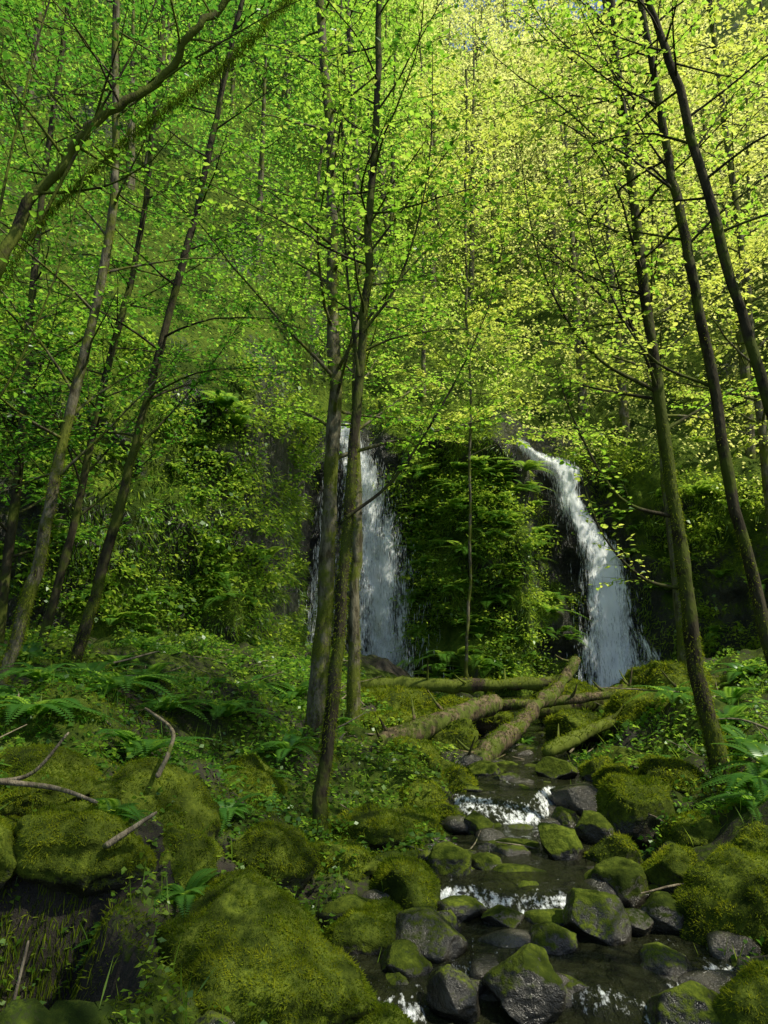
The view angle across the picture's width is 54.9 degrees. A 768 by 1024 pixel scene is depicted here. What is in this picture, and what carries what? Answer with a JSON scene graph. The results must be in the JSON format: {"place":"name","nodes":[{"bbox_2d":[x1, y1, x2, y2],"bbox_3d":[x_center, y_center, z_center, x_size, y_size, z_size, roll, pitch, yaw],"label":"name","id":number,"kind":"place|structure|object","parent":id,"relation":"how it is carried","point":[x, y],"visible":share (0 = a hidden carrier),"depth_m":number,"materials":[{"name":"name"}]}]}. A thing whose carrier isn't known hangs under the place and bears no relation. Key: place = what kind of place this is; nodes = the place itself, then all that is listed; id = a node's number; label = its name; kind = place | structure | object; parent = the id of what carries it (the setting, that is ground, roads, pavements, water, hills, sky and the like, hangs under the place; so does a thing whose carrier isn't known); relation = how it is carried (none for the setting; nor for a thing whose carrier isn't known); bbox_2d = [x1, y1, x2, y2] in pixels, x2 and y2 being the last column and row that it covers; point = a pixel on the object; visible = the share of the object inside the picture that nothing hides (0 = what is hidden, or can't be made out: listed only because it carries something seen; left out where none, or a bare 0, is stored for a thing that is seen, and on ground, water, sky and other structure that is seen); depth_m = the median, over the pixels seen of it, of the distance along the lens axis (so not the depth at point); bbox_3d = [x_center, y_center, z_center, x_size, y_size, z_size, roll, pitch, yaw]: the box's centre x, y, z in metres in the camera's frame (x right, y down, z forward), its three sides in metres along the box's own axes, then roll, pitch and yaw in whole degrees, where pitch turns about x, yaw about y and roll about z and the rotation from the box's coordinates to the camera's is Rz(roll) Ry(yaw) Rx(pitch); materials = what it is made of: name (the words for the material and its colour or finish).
{"place":"outdoors","nodes":[
{"label":"outdoors","id":0,"kind":"place"},
{"bbox_2d":[0,0,767,696],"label":"cliff and hillside","id":1,"kind":"structure","parent":0,"point":[730,588],"depth_m":20.17,"materials":[{"name":"plant"}]},
{"bbox_2d":[0,0,189,649],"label":"alder tree","id":2,"kind":"object","parent":1,"relation":"on","point":[10,528],"visible":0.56,"depth_m":10.50,"materials":[{"name":"green plant"}]},
{"bbox_2d":[302,479,339,643],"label":"waterfall","id":3,"kind":"structure","parent":1,"relation":"on","point":[314,585],"depth_m":19.59,"materials":[{"name":"liquid"}]},
{"bbox_2d":[0,0,767,520],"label":"background forest","id":4,"kind":"object","parent":1,"relation":"on","point":[544,154],"visible":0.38,"depth_m":28.51,"materials":[{"name":"green plant"}]},
{"bbox_2d":[0,287,767,692],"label":"cliff vegetation","id":5,"kind":"object","parent":1,"relation":"on","point":[260,581],"visible":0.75,"depth_m":16.20,"materials":[{"name":"green plant"}]},
{"bbox_2d":[0,0,767,1023],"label":"moss tufts","id":6,"kind":"object","parent":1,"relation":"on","point":[382,870],"visible":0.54,"depth_m":4.92,"materials":[{"name":"plant"}]},
{"bbox_2d":[314,423,453,677],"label":"waterfall","id":7,"kind":"structure","parent":1,"relation":"on","point":[379,570],"depth_m":19.99,"materials":[{"name":"liquid"}]},
{"bbox_2d":[342,50,636,677],"bbox_3d":[2.322,-4.191,18.271,6.594,16.832,6.516,-5,-11,25],"label":"alder tree","id":8,"kind":"object","parent":1,"relation":"on","point":[450,213],"visible":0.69,"depth_m":18.53,"materials":[{"name":"green plant"}]},
{"bbox_2d":[514,438,660,688],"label":"waterfall","id":9,"kind":"structure","parent":1,"relation":"on","point":[615,652],"depth_m":20.01,"materials":[{"name":"liquid"}]},
{"bbox_2d":[0,631,767,1023],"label":"ground","id":10,"kind":"structure","parent":0,"point":[84,1009],"depth_m":5.75,"materials":[{"name":"plant"}]},
{"bbox_2d":[0,815,18,889],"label":"mossy boulder","id":11,"kind":"object","parent":10,"relation":"on","point":[6,872],"visible":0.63,"depth_m":3.88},
{"bbox_2d":[12,940,28,999],"bbox_3d":[-1.572,2.181,3.067,0.021,0.673,0.214,-3,-10,14],"label":"fallen branch","id":12,"kind":"object","parent":10,"relation":"on","point":[20,971],"visible":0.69,"depth_m":3.17,"materials":[{"name":"wood"}]},
{"bbox_2d":[0,732,68,779],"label":"fallen branch","id":13,"kind":"object","parent":10,"relation":"on","point":[36,769],"visible":0.87,"depth_m":4.30,"materials":[{"name":"wood"}]},
{"bbox_2d":[0,746,104,816],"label":"mossy boulder","id":14,"kind":"object","parent":10,"relation":"on","point":[12,810],"visible":0.36,"depth_m":4.61,"materials":[{"name":"plant"}]},
{"bbox_2d":[13,801,155,897],"bbox_3d":[-1.716,1.952,4.179,0.854,0.562,0.659,0,-10,0],"label":"mossy boulder","id":15,"kind":"object","parent":10,"relation":"on","point":[78,880],"visible":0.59,"depth_m":3.95,"materials":[{"name":"plant"}]},
{"bbox_2d":[0,779,97,802],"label":"fallen branch","id":16,"kind":"object","parent":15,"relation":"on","point":[37,785],"visible":1,"depth_m":4.23,"materials":[{"name":"wood"}]},
{"bbox_2d":[102,811,156,849],"bbox_3d":[-1.378,1.726,4.014,0.277,0.174,0.036,4,-11,-23],"label":"fallen branch","id":17,"kind":"object","parent":15,"relation":"on","point":[116,839],"visible":1,"depth_m":3.99,"materials":[{"name":"wood"}]},
{"bbox_2d":[97,651,158,665],"bbox_3d":[-3.392,1.684,8.370,1.615,0.220,0.146,1,-10,-7],"label":"fallen branch","id":18,"kind":"object","parent":10,"relation":"on","point":[119,661],"visible":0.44,"depth_m":8.43,"materials":[{"name":"wood"}]},
{"bbox_2d":[0,0,282,646],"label":"alder tree","id":19,"kind":"object","parent":10,"relation":"on","point":[51,609],"visible":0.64,"depth_m":9.61,"materials":[{"name":"green plant"}]},
{"bbox_2d":[0,0,285,686],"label":"alder tree","id":20,"kind":"object","parent":10,"relation":"on","point":[86,339],"visible":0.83,"depth_m":7.38,"materials":[{"name":"green plant"}]},
{"bbox_2d":[87,757,220,841],"bbox_3d":[-1.550,1.985,4.895,0.900,0.673,0.830,0,-10,0],"label":"mossy boulder","id":21,"kind":"object","parent":10,"relation":"on","point":[191,806],"visible":0.38,"depth_m":4.85,"materials":[{"name":"plant"}]},
{"bbox_2d":[144,707,175,777],"bbox_3d":[-1.584,1.612,5.248,0.154,0.363,1.042,4,-11,-22],"label":"fallen branch","id":22,"kind":"object","parent":21,"relation":"on","point":[167,755],"visible":1,"depth_m":4.96,"materials":[{"name":"wood"}]},
{"bbox_2d":[0,0,329,666],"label":"alder tree","id":23,"kind":"object","parent":10,"relation":"on","point":[107,547],"visible":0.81,"depth_m":8.45,"materials":[{"name":"green plant"}]},
{"bbox_2d":[0,0,335,439],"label":"leaning mossy tree","id":24,"kind":"object","parent":10,"relation":"on","point":[32,195],"visible":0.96,"depth_m":5.47,"materials":[{"name":"green plant"}]},
{"bbox_2d":[159,821,223,888],"bbox_3d":[-1.261,2.237,4.412,0.615,0.715,0.634,0,-10,0],"label":"mossy boulder","id":25,"kind":"object","parent":10,"relation":"on","point":[183,846],"visible":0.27,"depth_m":4.27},
{"bbox_2d":[222,754,285,807],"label":"mossy boulder","id":26,"kind":"object","parent":10,"relation":"on","point":[253,763],"visible":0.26,"depth_m":6.07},
{"bbox_2d":[157,869,374,1023],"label":"mossy boulder","id":27,"kind":"object","parent":10,"relation":"on","point":[244,927],"visible":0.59,"depth_m":3.50,"materials":[{"name":"plant"}]},
{"bbox_2d":[229,822,318,898],"bbox_3d":[-0.776,2.372,4.975,0.688,0.551,0.582,0,-10,0],"label":"mossy boulder","id":28,"kind":"object","parent":10,"relation":"on","point":[289,880],"visible":0.56,"depth_m":4.79,"materials":[{"name":"plant"}]},
{"bbox_2d":[238,0,451,726],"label":"alder tree","id":29,"kind":"object","parent":10,"relation":"on","point":[353,598],"visible":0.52,"depth_m":10.53,"materials":[{"name":"green plant"}]},
{"bbox_2d":[315,842,379,881],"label":"mossy boulder","id":30,"kind":"object","parent":10,"relation":"on","point":[370,864],"visible":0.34,"depth_m":5.09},
{"bbox_2d":[172,0,523,841],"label":"alder tree","id":31,"kind":"object","parent":10,"relation":"on","point":[334,682],"visible":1,"depth_m":6.54,"materials":[{"name":"green plant"}]},
{"bbox_2d":[147,0,556,743],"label":"alder tree","id":32,"kind":"object","parent":10,"relation":"on","point":[335,372],"visible":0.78,"depth_m":8.09,"materials":[{"name":"green plant"}]},
{"bbox_2d":[322,911,395,954],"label":"mossy boulder","id":33,"kind":"object","parent":10,"relation":"on","point":[367,946],"visible":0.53,"depth_m":4.25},
{"bbox_2d":[331,801,404,852],"bbox_3d":[-0.093,2.654,6.013,0.579,0.486,0.578,8,-13,-37],"label":"mossy boulder","id":34,"kind":"object","parent":10,"relation":"on","point":[384,837],"visible":0.46,"depth_m":5.87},
{"bbox_2d":[351,1004,411,1023],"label":"mossy boulder","id":35,"kind":"object","parent":10,"relation":"on","point":[387,1021],"visible":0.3,"depth_m":3.51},
{"bbox_2d":[367,898,399,924],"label":"mossy boulder","id":36,"kind":"object","parent":10,"relation":"on","point":[390,918],"visible":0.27,"depth_m":4.44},
{"bbox_2d":[0,349,767,971],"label":"sword ferns","id":37,"kind":"object","parent":10,"relation":"on","point":[230,809],"visible":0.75,"depth_m":9.16,"materials":[{"name":"plant"}]},
{"bbox_2d":[0,642,767,893],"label":"scattered twigs","id":38,"kind":"object","parent":10,"relation":"on","point":[572,749],"visible":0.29,"depth_m":7.68,"materials":[{"name":"brown wood"}]},
{"bbox_2d":[0,623,767,1023],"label":"ground cover plants","id":39,"kind":"object","parent":10,"relation":"on","point":[282,661],"visible":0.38,"depth_m":7.05,"materials":[{"name":"green plant"}]},
{"bbox_2d":[361,711,422,729],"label":"mossy boulder","id":40,"kind":"object","parent":10,"relation":"on","point":[384,716],"visible":0.16,"depth_m":9.75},
{"bbox_2d":[361,686,433,711],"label":"mossy boulder","id":41,"kind":"object","parent":10,"relation":"on","point":[394,698],"visible":0.31,"depth_m":12.35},
{"bbox_2d":[371,857,440,904],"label":"mossy boulder","id":42,"kind":"object","parent":10,"relation":"on","point":[396,890],"visible":0.48,"depth_m":4.87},
{"bbox_2d":[382,737,439,777],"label":"mossy boulder","id":43,"kind":"object","parent":10,"relation":"on","point":[428,747],"visible":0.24,"depth_m":7.97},
{"bbox_2d":[393,807,441,837],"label":"mossy boulder","id":44,"kind":"object","parent":10,"relation":"on","point":[410,819],"visible":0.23,"depth_m":6.11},
{"bbox_2d":[400,889,436,910],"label":"mossy boulder","id":45,"kind":"object","parent":10,"relation":"on","point":[412,897],"visible":0.32,"depth_m":4.72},
{"bbox_2d":[398,778,444,808],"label":"mossy boulder","id":46,"kind":"object","parent":10,"relation":"on","point":[426,799],"visible":0.3,"depth_m":6.86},
{"bbox_2d":[345,690,502,754],"bbox_3d":[0.391,2.713,9.349,3.044,0.826,0.686,10,-14,-44],"label":"fallen log","id":47,"kind":"object","parent":10,"relation":"on","point":[468,709],"visible":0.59,"depth_m":9.38,"materials":[{"name":"green wood"}]},
{"bbox_2d":[429,803,464,821],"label":"mossy boulder","id":48,"kind":"object","parent":10,"relation":"on","point":[443,809],"visible":0.23,"depth_m":6.54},
{"bbox_2d":[426,841,471,875],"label":"mossy boulder","id":49,"kind":"object","parent":10,"relation":"on","point":[448,858],"visible":0.5,"depth_m":5.31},
{"bbox_2d":[437,759,460,779],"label":"mossy boulder","id":50,"kind":"object","parent":10,"relation":"on","point":[445,764],"visible":0.09,"depth_m":7.96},
{"bbox_2d":[437,909,461,931],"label":"creek rock","id":51,"kind":"object","parent":10,"relation":"on","point":[450,917],"visible":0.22,"depth_m":4.56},
{"bbox_2d":[429,718,478,752],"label":"mossy boulder","id":52,"kind":"object","parent":10,"relation":"on","point":[440,735],"visible":0.31,"depth_m":9.27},
{"bbox_2d":[344,659,573,694],"bbox_3d":[1.300,2.917,13.059,4.209,0.661,0.790,0,-10,0],"label":"fallen log","id":53,"kind":"object","parent":10,"relation":"on","point":[465,685],"visible":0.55,"depth_m":12.88,"materials":[{"name":"green wood"}]},
{"bbox_2d":[440,767,477,791],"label":"mossy boulder","id":54,"kind":"object","parent":10,"relation":"on","point":[461,782],"visible":0.35,"depth_m":7.33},
{"bbox_2d":[436,895,486,922],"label":"creek rock","id":55,"kind":"object","parent":10,"relation":"on","point":[465,908],"visible":0.81,"depth_m":4.74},
{"bbox_2d":[421,698,512,735],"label":"mossy boulder","id":56,"kind":"object","parent":10,"relation":"on","point":[481,726],"visible":0.12,"depth_m":11.07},
{"bbox_2d":[464,810,494,833],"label":"mossy boulder","id":57,"kind":"object","parent":10,"relation":"on","point":[474,821],"visible":0.47,"depth_m":6.31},
{"bbox_2d":[194,732,767,1023],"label":"creek stones","id":58,"kind":"object","parent":10,"relation":"on","point":[482,965],"visible":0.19,"depth_m":4.53,"materials":[{"name":"stone"}]},
{"bbox_2d":[468,760,500,775],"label":"mossy boulder","id":59,"kind":"object","parent":10,"relation":"on","point":[481,768],"visible":0.73,"depth_m":8.11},
{"bbox_2d":[471,852,501,869],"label":"mossy boulder","id":60,"kind":"object","parent":10,"relation":"on","point":[485,861],"visible":0.4,"depth_m":5.44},
{"bbox_2d":[477,840,499,851],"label":"creek rock","id":61,"kind":"object","parent":10,"relation":"on","point":[490,845],"visible":0.31,"depth_m":5.88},
{"bbox_2d":[481,904,524,927],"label":"creek rock","id":62,"kind":"object","parent":10,"relation":"on","point":[500,915],"visible":0.78,"depth_m":4.63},
{"bbox_2d":[492,772,519,780],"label":"creek rock","id":63,"kind":"object","parent":10,"relation":"on","point":[506,776],"visible":0.4,"depth_m":7.75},
{"bbox_2d":[455,655,580,760],"bbox_3d":[1.809,2.709,9.895,0.528,1.534,3.524,-7,-12,34],"label":"broken leaning log","id":64,"kind":"object","parent":10,"relation":"on","point":[504,743],"visible":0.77,"depth_m":9.50,"materials":[{"name":"green wood"}]},
{"bbox_2d":[518,880,538,887],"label":"creek rock","id":65,"kind":"object","parent":10,"relation":"on","point":[523,883],"visible":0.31,"depth_m":5.07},
{"bbox_2d":[535,756,577,778],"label":"mossy boulder","id":66,"kind":"object","parent":10,"relation":"on","point":[551,767],"visible":0.8,"depth_m":7.95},
{"bbox_2d":[538,823,583,860],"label":"mossy boulder","id":67,"kind":"object","parent":10,"relation":"on","point":[559,842],"visible":0.73,"depth_m":5.69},
{"bbox_2d":[533,679,597,724],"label":"mossy boulder","id":68,"kind":"object","parent":10,"relation":"on","point":[573,687],"visible":0.18,"depth_m":12.54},
{"bbox_2d":[551,806,579,827],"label":"creek rock","id":69,"kind":"object","parent":10,"relation":"on","point":[562,816],"visible":0.57,"depth_m":6.66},
{"bbox_2d":[500,665,636,711],"bbox_3d":[2.600,2.626,10.838,3.223,0.755,0.471,1,-10,-4],"label":"fallen log","id":70,"kind":"object","parent":10,"relation":"on","point":[572,698],"visible":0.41,"depth_m":10.69,"materials":[{"name":"wood"}]},
{"bbox_2d":[545,709,601,752],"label":"mossy boulder","id":71,"kind":"object","parent":10,"relation":"on","point":[573,722],"visible":0.49,"depth_m":9.94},
{"bbox_2d":[550,782,597,815],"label":"creek rock","id":72,"kind":"object","parent":10,"relation":"on","point":[578,798],"visible":0.58,"depth_m":7.06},
{"bbox_2d":[575,810,616,844],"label":"mossy boulder","id":73,"kind":"object","parent":10,"relation":"on","point":[592,827],"visible":0.67,"depth_m":6.05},
{"bbox_2d":[579,756,612,783],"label":"mossy boulder","id":74,"kind":"object","parent":10,"relation":"on","point":[589,770],"visible":0.48,"depth_m":7.82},
{"bbox_2d":[563,888,631,945],"bbox_3d":[1.284,2.562,4.532,0.392,0.456,0.450,0,-10,0],"label":"creek rock","id":75,"kind":"object","parent":10,"relation":"on","point":[597,916],"visible":0.73,"depth_m":4.42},
{"bbox_2d":[454,0,767,664],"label":"alder tree","id":76,"kind":"object","parent":10,"relation":"on","point":[675,594],"visible":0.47,"depth_m":13.79,"materials":[{"name":"green plant"}]},
{"bbox_2d":[593,764,632,788],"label":"mossy boulder","id":77,"kind":"object","parent":10,"relation":"on","point":[617,767],"visible":0.2,"depth_m":7.23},
{"bbox_2d":[460,0,767,666],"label":"alder tree","id":78,"kind":"object","parent":10,"relation":"on","point":[722,444],"visible":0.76,"depth_m":7.00,"materials":[{"name":"green plant"}]},
{"bbox_2d":[585,835,642,864],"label":"mossy boulder","id":79,"kind":"object","parent":10,"relation":"on","point":[631,854],"visible":0.49,"depth_m":5.54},
{"bbox_2d":[467,0,767,787],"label":"alder tree","id":80,"kind":"object","parent":10,"relation":"on","point":[687,595],"visible":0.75,"depth_m":7.40,"materials":[{"name":"green plant"}]},
{"bbox_2d":[590,743,645,771],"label":"mossy boulder","id":81,"kind":"object","parent":10,"relation":"on","point":[622,751],"visible":0.34,"depth_m":8.37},
{"bbox_2d":[588,856,650,908],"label":"mossy boulder","id":82,"kind":"object","parent":10,"relation":"on","point":[626,880],"visible":0.59,"depth_m":5.01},
{"bbox_2d":[597,774,674,848],"bbox_3d":[2.127,2.544,6.291,0.712,0.594,0.616,0,-10,0],"label":"mossy boulder","id":83,"kind":"object","parent":10,"relation":"on","point":[637,821],"visible":0.58,"depth_m":6.07,"materials":[{"name":"plant"}]},
{"bbox_2d":[603,688,668,734],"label":"mossy boulder","id":84,"kind":"object","parent":10,"relation":"on","point":[614,730],"visible":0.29,"depth_m":9.51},
{"bbox_2d":[538,653,733,718],"bbox_3d":[5.268,2.674,11.885,5.957,1.230,0.893,1,-10,-4],"label":"fallen log","id":85,"kind":"object","parent":10,"relation":"on","point":[545,712],"visible":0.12,"depth_m":11.48,"materials":[{"name":"wood"}]},
{"bbox_2d":[622,662,653,685],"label":"mossy boulder","id":86,"kind":"object","parent":10,"relation":"on","point":[634,682],"visible":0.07,"depth_m":13.01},
{"bbox_2d":[542,669,740,756],"bbox_3d":[3.556,2.628,9.991,4.097,0.996,0.479,6,-12,-31],"label":"fallen log","id":87,"kind":"object","parent":10,"relation":"on","point":[573,741],"visible":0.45,"depth_m":9.15,"materials":[{"name":"green wood"}]},
{"bbox_2d":[548,0,767,420],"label":"alder tree","id":88,"kind":"object","parent":10,"relation":"on","point":[718,231],"visible":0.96,"depth_m":6.14,"materials":[{"name":"green plant"}]},
{"bbox_2d":[640,891,683,933],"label":"creek rock","id":89,"kind":"object","parent":10,"relation":"on","point":[661,910],"visible":0.47,"depth_m":4.53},
{"bbox_2d":[563,0,767,537],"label":"alder tree","id":90,"kind":"object","parent":10,"relation":"on","point":[731,178],"visible":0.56,"depth_m":15.62,"materials":[{"name":"green plant"}]},
{"bbox_2d":[643,844,697,894],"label":"mossy boulder","id":91,"kind":"object","parent":10,"relation":"on","point":[666,872],"visible":0.41,"depth_m":5.05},
{"bbox_2d":[637,756,710,795],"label":"mossy boulder","id":92,"kind":"object","parent":10,"relation":"on","point":[653,765],"visible":0.37,"depth_m":6.87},
{"bbox_2d":[638,661,719,693],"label":"mossy boulder","id":93,"kind":"object","parent":10,"relation":"on","point":[676,679],"visible":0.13,"depth_m":10.53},
{"bbox_2d":[659,812,720,847],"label":"mossy boulder","id":94,"kind":"object","parent":10,"relation":"on","point":[707,834],"visible":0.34,"depth_m":5.56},
{"bbox_2d":[676,845,767,954],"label":"mossy boulder","id":95,"kind":"object","parent":10,"relation":"on","point":[728,886],"visible":0.6,"depth_m":4.43,"materials":[{"name":"plant"}]},
{"bbox_2d":[714,961,767,1023],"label":"mossy boulder","id":96,"kind":"object","parent":10,"relation":"on","point":[742,1017],"visible":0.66,"depth_m":3.41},
{"bbox_2d":[729,822,767,852],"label":"mossy boulder","id":97,"kind":"object","parent":10,"relation":"on","point":[758,844],"visible":0.26,"depth_m":4.99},
{"bbox_2d":[386,972,408,984],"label":"creek rock","id":98,"kind":"object","parent":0,"point":[397,978],"visible":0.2,"depth_m":3.90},
{"bbox_2d":[380,939,432,976],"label":"creek rock","id":99,"kind":"object","parent":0,"point":[405,957],"visible":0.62,"depth_m":4.04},
{"bbox_2d":[395,906,467,963],"bbox_3d":[0.236,2.520,4.388,0.508,0.297,0.571,0,-10,0],"label":"creek rock","id":100,"kind":"object","parent":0,"point":[433,935],"visible":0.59,"depth_m":4.25,"materials":[{"name":"stone"}]},
{"bbox_2d":[426,964,480,1023],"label":"creek rock","id":101,"kind":"object","parent":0,"point":[452,992],"visible":0.97,"depth_m":3.67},
{"bbox_2d":[407,0,616,54],"label":"sky","id":102,"kind":"structure","parent":0,"point":[544,4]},
{"bbox_2d":[483,943,565,1023],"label":"creek rock","id":103,"kind":"object","parent":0,"point":[524,983],"visible":1,"depth_m":3.65,"materials":[{"name":"stone"}]},
{"bbox_2d":[348,695,735,1023],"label":"creek water","id":104,"kind":"structure","parent":0,"point":[622,984],"depth_m":4.49,"materials":[{"name":"black liquid"}]},
{"bbox_2d":[529,921,578,955],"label":"creek rock","id":105,"kind":"object","parent":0,"point":[552,939],"visible":0.63,"depth_m":4.28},
{"bbox_2d":[561,973,588,993],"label":"creek rock","id":106,"kind":"object","parent":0,"point":[573,985],"visible":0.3,"depth_m":3.86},
{"bbox_2d":[625,908,655,935],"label":"creek rock","id":107,"kind":"object","parent":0,"point":[643,923],"visible":0.57,"depth_m":4.50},
{"bbox_2d":[639,942,691,977],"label":"creek rock","id":108,"kind":"object","parent":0,"point":[658,958],"visible":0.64,"depth_m":4.03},
{"bbox_2d":[646,980,721,1023],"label":"creek rock","id":109,"kind":"object","parent":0,"point":[689,1002],"visible":0.76,"depth_m":3.51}
]}

